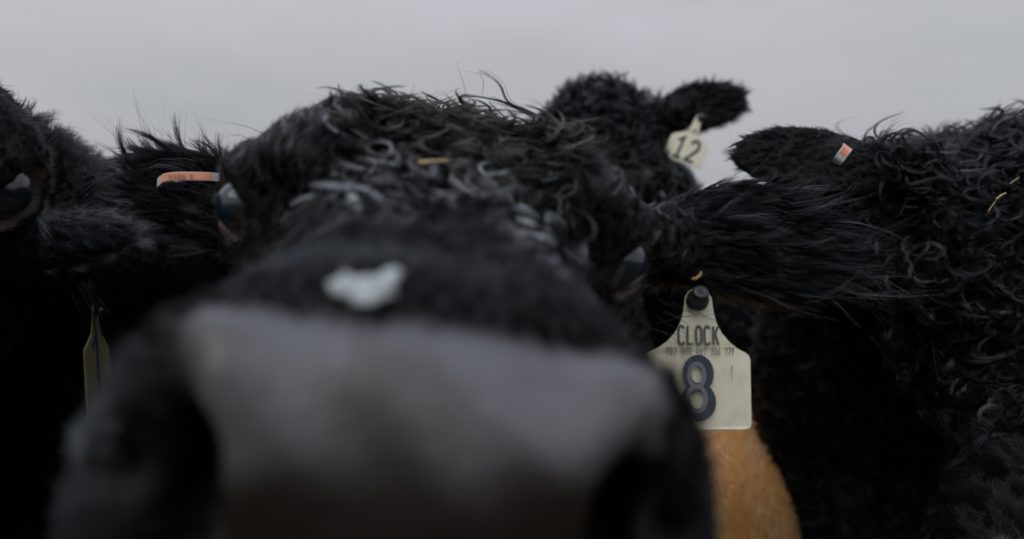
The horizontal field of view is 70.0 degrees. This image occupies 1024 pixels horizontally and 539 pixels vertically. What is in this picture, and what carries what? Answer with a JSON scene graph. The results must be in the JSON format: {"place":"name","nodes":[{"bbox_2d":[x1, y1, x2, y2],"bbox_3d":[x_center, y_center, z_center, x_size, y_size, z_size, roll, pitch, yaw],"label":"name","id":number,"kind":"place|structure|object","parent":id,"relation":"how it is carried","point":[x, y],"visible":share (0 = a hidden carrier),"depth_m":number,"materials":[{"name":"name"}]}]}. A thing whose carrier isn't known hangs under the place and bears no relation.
{"place":"outdoors","nodes":[
{"label":"outdoors","id":0,"kind":"place"},
{"bbox_2d":[0,0,1023,189],"label":"sky","id":1,"kind":"structure","parent":0,"point":[808,63],"materials":[{"name":"grey"}]},
{"label":"ground","id":2,"kind":"structure","parent":0,"visible":0},
{"bbox_2d":[0,79,236,538],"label":"cow","id":3,"kind":"object","parent":2,"relation":"on","point":[65,265],"visible":0.84,"depth_m":0.83},
{"bbox_2d":[83,305,110,417],"bbox_3d":[-0.357,0.082,0.631,0.011,0.107,0.058,1,-6,-10],"label":"ear tag","id":4,"kind":"object","parent":3,"relation":"hanging from","point":[92,370],"visible":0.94,"depth_m":0.62,"materials":[{"name":"plastic"}]},
{"bbox_2d":[43,61,937,538],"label":"cow","id":5,"kind":"object","parent":2,"relation":"on","point":[491,371],"visible":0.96,"depth_m":0.22},
{"bbox_2d":[157,172,219,187],"bbox_3d":[-0.274,-0.075,0.621,0.054,0.014,0.025,0,-6,0],"label":"ear clip","id":6,"kind":"object","parent":5,"relation":"attached to","point":[182,176],"visible":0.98,"depth_m":0.61,"materials":[{"name":"orange metal"}]},
{"bbox_2d":[328,266,402,304],"bbox_3d":[-0.043,0.004,0.211,0.022,0.012,0.012,1,-6,-9],"label":"snow clump","id":7,"kind":"object","parent":5,"relation":"on","point":[366,290],"visible":1,"depth_m":0.21,"materials":[{"name":"grey snow"}]},
{"bbox_2d":[418,159,448,164],"bbox_3d":[-0.043,-0.059,0.399,0.017,0.004,0.005,0,-6,0],"label":"straw","id":8,"kind":"object","parent":5,"relation":"on","point":[433,161],"visible":1,"depth_m":0.40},
{"bbox_2d":[691,271,701,280],"bbox_3d":[0.138,0.003,0.554,0.013,0.014,0.010,-2,-6,18],"label":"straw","id":9,"kind":"object","parent":5,"relation":"attached to","point":[696,277],"visible":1,"depth_m":0.55,"materials":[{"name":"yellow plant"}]},
{"bbox_2d":[651,285,751,429],"bbox_3d":[0.141,0.066,0.546,0.084,0.108,0.024,0,-6,-4],"label":"ear tag","id":10,"kind":"object","parent":5,"relation":"hanging from","point":[714,368],"visible":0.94,"depth_m":0.55,"materials":[{"name":"beige plastic"}]},
{"bbox_2d":[523,67,759,360],"bbox_3d":[0.455,0.452,2.363,0.706,1.522,2.521,-1,-6,10],"label":"cow","id":11,"kind":"object","parent":2,"relation":"on","point":[636,126],"visible":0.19,"depth_m":1.44},
{"bbox_2d":[666,113,708,168],"bbox_3d":[0.336,-0.248,1.412,0.086,0.107,0.014,-1,-6,7],"label":"ear tag","id":12,"kind":"object","parent":11,"relation":"hanging from","point":[689,146],"visible":0.96,"depth_m":1.41,"materials":[{"name":"beige plastic"}]},
{"bbox_2d":[705,413,802,538],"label":"calf","id":13,"kind":"object","parent":2,"relation":"on","point":[754,499],"visible":0.02,"depth_m":1.13},
{"bbox_2d":[722,96,1023,538],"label":"cow","id":14,"kind":"object","parent":2,"relation":"on","point":[867,426],"visible":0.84,"depth_m":0.76},
{"bbox_2d":[832,143,851,165],"bbox_3d":[0.337,-0.117,0.747,0.025,0.026,0.027,0,-6,0],"label":"ear clip","id":15,"kind":"object","parent":14,"relation":"attached to","point":[847,150],"visible":0.97,"depth_m":0.73,"materials":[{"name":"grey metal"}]}
]}

